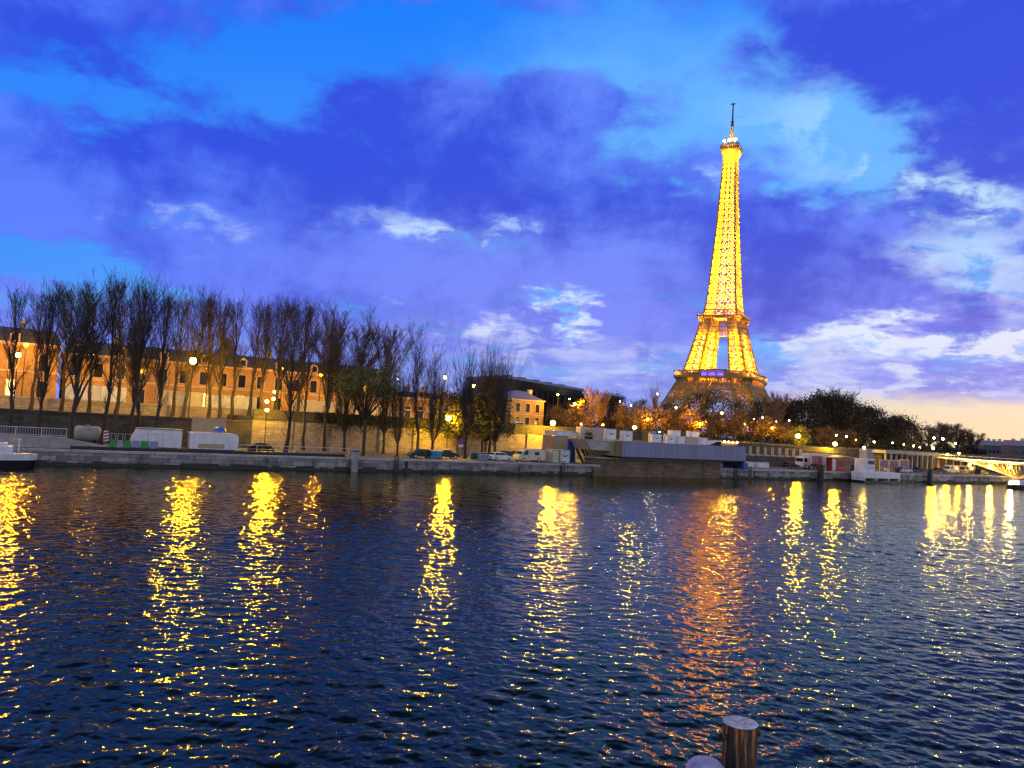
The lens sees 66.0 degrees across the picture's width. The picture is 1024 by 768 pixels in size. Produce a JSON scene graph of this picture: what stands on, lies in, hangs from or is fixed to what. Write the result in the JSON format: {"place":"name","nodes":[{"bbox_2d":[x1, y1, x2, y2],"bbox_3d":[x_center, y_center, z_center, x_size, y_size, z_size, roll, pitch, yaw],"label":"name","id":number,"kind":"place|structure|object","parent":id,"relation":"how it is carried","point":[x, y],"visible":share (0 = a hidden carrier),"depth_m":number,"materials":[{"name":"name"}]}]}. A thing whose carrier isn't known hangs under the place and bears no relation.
{"place":"outdoors","nodes":[
{"label":"outdoors","id":0,"kind":"place"},
{"bbox_2d":[0,319,61,397],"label":"stone mansion","id":1,"kind":"structure","parent":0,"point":[26,390],"depth_m":139.58,"materials":[{"name":"stone"}]},
{"bbox_2d":[59,336,381,414],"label":"stone palace","id":2,"kind":"structure","parent":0,"point":[242,386],"depth_m":158.14,"materials":[{"name":"brick"}]},
{"bbox_2d":[0,465,1023,767],"bbox_3d":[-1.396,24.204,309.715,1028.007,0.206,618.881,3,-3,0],"label":"water","id":3,"kind":"structure","parent":0,"point":[152,617],"depth_m":32.45,"materials":[{"name":"liquid"}]},
{"bbox_2d":[0,438,37,468],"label":"moored boat","id":4,"kind":"object","parent":3,"relation":"on","point":[9,458],"visible":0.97,"depth_m":88.26,"materials":[{"name":"white paint"}]},
{"bbox_2d":[686,755,723,767],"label":"mooring buoy","id":5,"kind":"object","parent":3,"relation":"on","point":[700,761],"visible":1,"depth_m":11.56,"materials":[{"name":"plastic"}]},
{"bbox_2d":[719,715,760,767],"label":"mooring pile","id":6,"kind":"object","parent":3,"relation":"in","point":[739,736],"visible":0.99,"depth_m":11.85,"materials":[{"name":"wood"}]},
{"bbox_2d":[851,447,900,482],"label":"pontoon boat","id":7,"kind":"object","parent":3,"relation":"on","point":[864,468],"visible":0.99,"depth_m":173.07,"materials":[{"name":"white paint"}]},
{"bbox_2d":[0,0,1023,448],"label":"sky","id":8,"kind":"structure","parent":0,"point":[542,178],"materials":[{"name":"blue"}]},
{"bbox_2d":[14,443,1021,478],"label":"quay","id":9,"kind":"structure","parent":0,"point":[390,455],"depth_m":132.70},
{"bbox_2d":[0,279,40,434],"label":"bare tree","id":10,"kind":"object","parent":9,"relation":"on","point":[12,387],"visible":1,"depth_m":103.31,"materials":[{"name":"brown plant"}]},
{"bbox_2d":[25,278,78,435],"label":"bare tree","id":11,"kind":"object","parent":9,"relation":"on","point":[46,364],"visible":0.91,"depth_m":106.70,"materials":[{"name":"brown plant"}]},
{"bbox_2d":[0,434,109,447],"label":"ramp wall","id":12,"kind":"structure","parent":9,"relation":"on","point":[45,441],"depth_m":97.93,"materials":[{"name":"concrete"}]},
{"bbox_2d":[74,425,100,443],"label":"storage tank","id":13,"kind":"object","parent":9,"relation":"on","point":[88,433],"visible":0.81,"depth_m":108.55,"materials":[{"name":"metal"}]},
{"bbox_2d":[51,267,130,438],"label":"bare tree","id":14,"kind":"object","parent":9,"relation":"on","point":[80,350],"visible":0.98,"depth_m":105.82,"materials":[{"name":"brown plant"}]},
{"bbox_2d":[96,264,136,444],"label":"bare tree","id":15,"kind":"object","parent":9,"relation":"on","point":[113,363],"visible":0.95,"depth_m":108.78,"materials":[{"name":"brown plant"}]},
{"bbox_2d":[0,408,252,447],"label":"retaining wall","id":16,"kind":"structure","parent":9,"relation":"on","point":[24,419],"depth_m":116.24,"materials":[{"name":"stone"}]},
{"bbox_2d":[117,268,176,440],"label":"bare tree","id":17,"kind":"object","parent":9,"relation":"on","point":[138,355],"visible":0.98,"depth_m":110.21,"materials":[{"name":"brown plant"}]},
{"bbox_2d":[117,273,179,426],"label":"bare tree","id":18,"kind":"object","parent":9,"relation":"on","point":[131,377],"visible":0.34,"depth_m":117.24,"materials":[{"name":"brown plant"}]},
{"bbox_2d":[130,427,182,448],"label":"site cabin","id":19,"kind":"object","parent":9,"relation":"on","point":[167,438],"visible":0.81,"depth_m":107.70,"materials":[{"name":"metal"}]},
{"bbox_2d":[138,278,186,427],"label":"bare tree","id":20,"kind":"object","parent":9,"relation":"on","point":[167,309],"visible":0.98,"depth_m":111.28,"materials":[{"name":"brown plant"}]},
{"bbox_2d":[70,446,344,456],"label":"timber kerb","id":21,"kind":"structure","parent":9,"relation":"on","point":[198,451],"depth_m":105.14,"materials":[{"name":"black paint"}]},
{"bbox_2d":[191,417,226,432],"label":"plywood screen","id":22,"kind":"object","parent":9,"relation":"on","point":[209,424],"visible":0.36,"depth_m":116.62,"materials":[{"name":"brown wood"}]},
{"bbox_2d":[187,431,238,450],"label":"site cabin","id":23,"kind":"object","parent":9,"relation":"on","point":[212,441],"visible":0.89,"depth_m":111.15,"materials":[{"name":"metal"}]},
{"bbox_2d":[264,294,324,451],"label":"bare tree","id":24,"kind":"object","parent":9,"relation":"on","point":[290,384],"visible":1,"depth_m":118.93,"materials":[{"name":"brown plant"}]},
{"bbox_2d":[292,321,328,449],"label":"bare tree","id":25,"kind":"object","parent":9,"relation":"on","point":[307,380],"visible":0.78,"depth_m":128.13,"materials":[{"name":"brown plant"}]},
{"bbox_2d":[313,311,351,451],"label":"bare tree","id":26,"kind":"object","parent":9,"relation":"on","point":[331,349],"visible":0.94,"depth_m":130.84,"materials":[{"name":"brown plant"}]},
{"bbox_2d":[325,326,366,451],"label":"bare tree","id":27,"kind":"object","parent":9,"relation":"on","point":[344,423],"visible":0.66,"depth_m":131.80,"materials":[{"name":"brown plant"}]},
{"bbox_2d":[316,359,412,455],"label":"leafy tree","id":28,"kind":"object","parent":9,"relation":"on","point":[353,393],"visible":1,"depth_m":123.10,"materials":[{"name":"green plant"}]},
{"bbox_2d":[372,347,407,453],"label":"bare tree","id":29,"kind":"object","parent":9,"relation":"on","point":[384,418],"visible":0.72,"depth_m":134.59,"materials":[{"name":"brown plant"}]},
{"bbox_2d":[386,361,413,456],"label":"bare tree","id":30,"kind":"object","parent":9,"relation":"on","point":[399,409],"visible":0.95,"depth_m":127.21,"materials":[{"name":"brown plant"}]},
{"bbox_2d":[403,334,446,449],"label":"bare tree","id":31,"kind":"object","parent":9,"relation":"on","point":[416,396],"visible":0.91,"depth_m":134.71,"materials":[{"name":"brown plant"}]},
{"bbox_2d":[419,347,460,449],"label":"bare tree","id":32,"kind":"object","parent":9,"relation":"on","point":[433,397],"visible":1,"depth_m":131.12,"materials":[{"name":"brown plant"}]},
{"bbox_2d":[424,388,484,453],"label":"leafy tree","id":33,"kind":"object","parent":9,"relation":"on","point":[457,429],"visible":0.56,"depth_m":142.60,"materials":[{"name":"green plant"}]},
{"bbox_2d":[443,335,482,458],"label":"bare tree","id":34,"kind":"object","parent":9,"relation":"on","point":[466,391],"visible":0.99,"depth_m":133.54,"materials":[{"name":"brown plant"}]},
{"bbox_2d":[251,409,685,458],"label":"retaining wall","id":35,"kind":"structure","parent":9,"relation":"on","point":[527,436],"depth_m":138.64,"materials":[{"name":"stone"}]},
{"bbox_2d":[313,411,456,445],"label":"hanging ivy","id":36,"kind":"object","parent":35,"relation":"attached to","point":[408,421],"visible":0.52,"depth_m":138.28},
{"bbox_2d":[452,384,518,452],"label":"leafy tree","id":37,"kind":"object","parent":9,"relation":"on","point":[485,434],"visible":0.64,"depth_m":140.85,"materials":[{"name":"green plant"}]},
{"bbox_2d":[467,338,515,452],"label":"bare tree","id":38,"kind":"object","parent":9,"relation":"on","point":[484,374],"visible":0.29,"depth_m":145.98,"materials":[{"name":"brown plant"}]},
{"bbox_2d":[476,338,530,451],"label":"bare tree","id":39,"kind":"object","parent":9,"relation":"on","point":[496,434],"visible":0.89,"depth_m":140.13,"materials":[{"name":"brown plant"}]},
{"bbox_2d":[13,448,1010,483],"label":"quay wall","id":40,"kind":"structure","parent":9,"relation":"on","point":[75,457],"depth_m":114.68,"materials":[{"name":"stone"}]},
{"bbox_2d":[513,448,543,461],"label":"delivery van","id":41,"kind":"object","parent":9,"relation":"on","point":[523,455],"visible":1,"depth_m":135.50,"materials":[{"name":"beige paint"}]},
{"bbox_2d":[542,435,568,459],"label":"container","id":42,"kind":"object","parent":9,"relation":"on","point":[554,442],"visible":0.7,"depth_m":145.76,"materials":[{"name":"grey metal"}]},
{"bbox_2d":[584,456,720,478],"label":"stone pier","id":43,"kind":"structure","parent":9,"relation":"on","point":[621,467],"depth_m":144.66,"materials":[{"name":"stone"}]},
{"bbox_2d":[576,440,747,469],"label":"river deck","id":44,"kind":"structure","parent":9,"relation":"on","point":[730,456],"depth_m":146.54,"materials":[{"name":"grey metal"}]},
{"bbox_2d":[570,438,610,450],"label":"concrete beam","id":45,"kind":"structure","parent":44,"relation":"on","point":[589,444],"depth_m":138.21,"materials":[{"name":"concrete"}]},
{"bbox_2d":[743,444,802,466],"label":"balustrade","id":46,"kind":"object","parent":9,"relation":"on","point":[773,460],"visible":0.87,"depth_m":184.78,"materials":[{"name":"stone"}]},
{"bbox_2d":[824,455,854,470],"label":"ticket kiosk","id":47,"kind":"object","parent":9,"relation":"on","point":[834,464],"visible":0.91,"depth_m":180.71,"materials":[{"name":"red paint"}]},
{"bbox_2d":[720,448,1023,473],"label":"terrace wall","id":48,"kind":"structure","parent":9,"relation":"on","point":[852,455],"depth_m":208.19,"materials":[{"name":"stone"}]},
{"bbox_2d":[936,454,1023,483],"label":"footbridge","id":49,"kind":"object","parent":9,"relation":"on","point":[993,467],"visible":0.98,"depth_m":214.72,"materials":[{"name":"yellow metal"}]},
{"bbox_2d":[506,390,545,425],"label":"corner pavilion","id":50,"kind":"structure","parent":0,"point":[530,411],"depth_m":190.77,"materials":[{"name":"stone"}]},
{"bbox_2d":[227,414,1023,473],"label":"street","id":51,"kind":"structure","parent":0,"point":[805,448],"depth_m":207.75,"materials":[{"name":"asphalt"}]},
{"bbox_2d":[242,293,275,415],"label":"bare tree","id":52,"kind":"object","parent":51,"relation":"on","point":[254,370],"visible":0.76,"depth_m":142.25,"materials":[{"name":"brown plant"}]},
{"bbox_2d":[248,290,287,408],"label":"bare tree","id":53,"kind":"object","parent":51,"relation":"on","point":[263,353],"visible":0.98,"depth_m":138.38,"materials":[{"name":"brown plant"}]},
{"bbox_2d":[266,288,310,409],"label":"bare tree","id":54,"kind":"object","parent":51,"relation":"on","point":[276,404],"visible":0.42,"depth_m":141.73,"materials":[{"name":"brown plant"}]},
{"bbox_2d":[293,290,323,410],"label":"bare tree","id":55,"kind":"object","parent":51,"relation":"on","point":[305,352],"visible":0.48,"depth_m":144.47,"materials":[{"name":"brown plant"}]},
{"bbox_2d":[310,300,359,412],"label":"bare tree","id":56,"kind":"object","parent":51,"relation":"on","point":[337,325],"visible":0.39,"depth_m":146.06,"materials":[{"name":"brown plant"}]},
{"bbox_2d":[346,302,387,413],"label":"bare tree","id":57,"kind":"object","parent":51,"relation":"on","point":[363,346],"visible":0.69,"depth_m":152.93,"materials":[{"name":"brown plant"}]},
{"bbox_2d":[367,316,429,414],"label":"bare tree","id":58,"kind":"object","parent":51,"relation":"on","point":[393,338],"visible":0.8,"depth_m":152.06,"materials":[{"name":"brown plant"}]},
{"bbox_2d":[544,404,575,426],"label":"leafy tree","id":59,"kind":"object","parent":51,"relation":"on","point":[557,417],"visible":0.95,"depth_m":179.83,"materials":[{"name":"brown plant"}]},
{"bbox_2d":[609,401,645,430],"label":"leafy tree","id":60,"kind":"object","parent":51,"relation":"on","point":[622,411],"visible":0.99,"depth_m":190.47,"materials":[{"name":"brown plant"}]},
{"bbox_2d":[655,403,694,430],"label":"leafy tree","id":61,"kind":"object","parent":51,"relation":"on","point":[675,416],"visible":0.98,"depth_m":195.44,"materials":[{"name":"brown plant"}]},
{"bbox_2d":[703,410,736,440],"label":"leafy tree","id":62,"kind":"object","parent":51,"relation":"on","point":[718,416],"visible":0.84,"depth_m":209.77,"materials":[{"name":"brown plant"}]},
{"bbox_2d":[712,408,752,441],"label":"leafy tree","id":63,"kind":"object","parent":51,"relation":"on","point":[735,430],"visible":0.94,"depth_m":207.03,"materials":[{"name":"brown plant"}]},
{"bbox_2d":[746,416,776,442],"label":"leafy tree","id":64,"kind":"object","parent":51,"relation":"on","point":[760,433],"visible":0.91,"depth_m":212.57,"materials":[{"name":"brown plant"}]},
{"bbox_2d":[785,422,816,445],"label":"leafy tree","id":65,"kind":"object","parent":51,"relation":"on","point":[801,442],"visible":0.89,"depth_m":205.35,"materials":[{"name":"green plant"}]},
{"bbox_2d":[814,425,843,446],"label":"leafy tree","id":66,"kind":"object","parent":51,"relation":"on","point":[823,433],"visible":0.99,"depth_m":223.90,"materials":[{"name":"brown plant"}]},
{"bbox_2d":[708,438,1023,457],"bbox_3d":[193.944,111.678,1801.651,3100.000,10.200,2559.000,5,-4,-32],"label":"ground","id":67,"kind":"structure","parent":0,"point":[877,449],"depth_m":260.98,"materials":[{"name":"concrete"}]},
{"bbox_2d":[65,384,126,401],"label":"site hoarding","id":68,"kind":"object","parent":67,"relation":"on","point":[98,391],"visible":0.39,"depth_m":135.31,"materials":[{"name":"white paint"}]},
{"bbox_2d":[0,395,252,418],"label":"terrace wall","id":69,"kind":"structure","parent":67,"relation":"on","point":[23,402],"depth_m":134.33,"materials":[{"name":"stone"}]},
{"bbox_2d":[157,390,203,406],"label":"site hoarding","id":70,"kind":"object","parent":67,"relation":"on","point":[196,398],"visible":0.41,"depth_m":142.48,"materials":[{"name":"beige paint"}]},
{"bbox_2d":[205,394,256,409],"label":"site hoarding","id":71,"kind":"object","parent":67,"relation":"on","point":[241,402],"visible":0.52,"depth_m":147.25,"materials":[{"name":"white paint"}]},
{"bbox_2d":[292,399,343,412],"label":"site hoarding","id":72,"kind":"object","parent":67,"relation":"on","point":[314,406],"visible":0.26,"depth_m":155.37,"materials":[{"name":"beige paint"}]},
{"bbox_2d":[387,383,461,419],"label":"stone gallery","id":73,"kind":"object","parent":67,"relation":"on","point":[409,413],"visible":0.16,"depth_m":182.36,"materials":[{"name":"stone"}]},
{"bbox_2d":[470,375,583,426],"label":"museum","id":74,"kind":"structure","parent":67,"relation":"on","point":[547,392],"depth_m":265.10,"materials":[{"name":"black glass"}]},
{"bbox_2d":[559,387,597,424],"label":"park tree","id":75,"kind":"object","parent":67,"relation":"on","point":[575,396],"visible":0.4,"depth_m":259.02,"materials":[{"name":"green plant"}]},
{"bbox_2d":[561,398,601,426],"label":"leafy tree","id":76,"kind":"object","parent":67,"relation":"on","point":[580,415],"visible":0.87,"depth_m":188.39,"materials":[{"name":"brown plant"}]},
{"bbox_2d":[551,414,639,430],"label":"hedge","id":77,"kind":"object","parent":67,"relation":"on","point":[606,422],"visible":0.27,"depth_m":199.58,"materials":[{"name":"green plant"}]},
{"bbox_2d":[584,386,613,427],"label":"bare tree","id":78,"kind":"object","parent":67,"relation":"on","point":[602,409],"visible":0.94,"depth_m":194.61,"materials":[{"name":"brown plant"}]},
{"bbox_2d":[600,384,632,428],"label":"park tree","id":79,"kind":"object","parent":67,"relation":"on","point":[611,404],"visible":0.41,"depth_m":266.38,"materials":[{"name":"green plant"}]},
{"bbox_2d":[624,402,662,430],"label":"leafy tree","id":80,"kind":"object","parent":67,"relation":"on","point":[643,421],"visible":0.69,"depth_m":198.03,"materials":[{"name":"brown plant"}]},
{"bbox_2d":[670,405,713,434],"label":"leafy tree","id":81,"kind":"object","parent":67,"relation":"on","point":[692,426],"visible":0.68,"depth_m":206.36,"materials":[{"name":"orange plant"}]},
{"bbox_2d":[643,421,770,442],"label":"hedge","id":82,"kind":"object","parent":67,"relation":"on","point":[709,436],"visible":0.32,"depth_m":228.12,"materials":[{"name":"green plant"}]},
{"bbox_2d":[651,103,772,440],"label":"iron lattice tower","id":83,"kind":"structure","parent":67,"relation":"on","point":[746,383],"depth_m":736.72,"materials":[{"name":"metal"}]},
{"bbox_2d":[681,383,751,428],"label":"leafy tree","id":84,"kind":"object","parent":67,"relation":"on","point":[707,405],"visible":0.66,"depth_m":233.97,"materials":[{"name":"brown plant"}]},
{"bbox_2d":[761,388,791,442],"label":"bare tree","id":85,"kind":"object","parent":67,"relation":"on","point":[777,411],"visible":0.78,"depth_m":252.91,"materials":[{"name":"brown plant"}]},
{"bbox_2d":[782,391,833,434],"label":"park tree","id":86,"kind":"object","parent":67,"relation":"on","point":[811,407],"visible":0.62,"depth_m":259.94,"materials":[{"name":"green plant"}]},
{"bbox_2d":[769,426,872,447],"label":"hedge","id":87,"kind":"object","parent":67,"relation":"on","point":[864,442],"visible":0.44,"depth_m":249.75,"materials":[{"name":"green plant"}]},
{"bbox_2d":[802,384,856,434],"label":"park tree","id":88,"kind":"object","parent":67,"relation":"on","point":[828,398],"visible":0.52,"depth_m":267.25,"materials":[{"name":"green plant"}]},
{"bbox_2d":[814,391,872,444],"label":"park tree","id":89,"kind":"object","parent":67,"relation":"on","point":[848,404],"visible":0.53,"depth_m":267.08,"materials":[{"name":"green plant"}]},
{"bbox_2d":[843,399,893,446],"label":"park tree","id":90,"kind":"object","parent":67,"relation":"on","point":[870,411],"visible":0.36,"depth_m":272.88,"materials":[{"name":"green plant"}]},
{"bbox_2d":[870,408,928,450],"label":"evergreen tree","id":91,"kind":"object","parent":67,"relation":"on","point":[898,432],"visible":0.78,"depth_m":273.86,"materials":[{"name":"green plant"}]},
{"bbox_2d":[867,438,987,454],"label":"hedge","id":92,"kind":"object","parent":67,"relation":"on","point":[963,449],"visible":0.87,"depth_m":288.13,"materials":[{"name":"green plant"}]},
{"bbox_2d":[926,421,963,442],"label":"bare tree","id":93,"kind":"object","parent":67,"relation":"on","point":[943,431],"visible":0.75,"depth_m":313.11,"materials":[{"name":"brown plant"}]},
{"bbox_2d":[975,438,1003,454],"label":"apartment block","id":94,"kind":"structure","parent":67,"relation":"on","point":[993,446],"depth_m":639.43,"materials":[{"name":"grey stone"}]},
{"bbox_2d":[1001,438,1023,455],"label":"apartment block","id":95,"kind":"structure","parent":67,"relation":"on","point":[1012,446],"depth_m":601.24,"materials":[{"name":"grey stone"}]},
{"bbox_2d":[872,449,938,470],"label":"station hall","id":96,"kind":"structure","parent":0,"point":[924,462],"depth_m":213.34,"materials":[{"name":"concrete"}]},
{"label":"street","id":97,"kind":"structure","parent":0,"visible":0},
{"bbox_2d":[19,284,64,409],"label":"bare tree","id":98,"kind":"object","parent":97,"relation":"on","point":[31,405],"visible":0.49,"depth_m":121.74,"materials":[{"name":"brown plant"}]},
{"bbox_2d":[40,280,100,410],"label":"bare tree","id":99,"kind":"object","parent":97,"relation":"on","point":[64,381],"visible":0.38,"depth_m":121.35,"materials":[{"name":"brown plant"}]},
{"bbox_2d":[73,278,111,412],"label":"bare tree","id":100,"kind":"object","parent":97,"relation":"on","point":[89,405],"visible":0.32,"depth_m":127.36,"materials":[{"name":"brown plant"}]},
{"bbox_2d":[103,272,133,413],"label":"bare tree","id":101,"kind":"object","parent":97,"relation":"on","point":[119,384],"visible":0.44,"depth_m":128.06,"materials":[{"name":"brown plant"}]},
{"bbox_2d":[160,289,205,416],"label":"bare tree","id":102,"kind":"object","parent":97,"relation":"on","point":[178,355],"visible":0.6,"depth_m":135.87,"materials":[{"name":"brown plant"}]},
{"bbox_2d":[167,285,221,416],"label":"bare tree","id":103,"kind":"object","parent":97,"relation":"on","point":[198,351],"visible":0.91,"depth_m":133.99,"materials":[{"name":"brown plant"}]},
{"bbox_2d":[184,281,227,417],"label":"bare tree","id":104,"kind":"object","parent":97,"relation":"on","point":[209,379],"visible":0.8,"depth_m":135.57,"materials":[{"name":"brown plant"}]},
{"bbox_2d":[199,287,245,418],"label":"bare tree","id":105,"kind":"object","parent":97,"relation":"on","point":[221,337],"visible":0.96,"depth_m":134.69,"materials":[{"name":"brown plant"}]},
{"bbox_2d":[222,289,260,419],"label":"bare tree","id":106,"kind":"object","parent":97,"relation":"on","point":[235,378],"visible":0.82,"depth_m":137.87,"materials":[{"name":"brown plant"}]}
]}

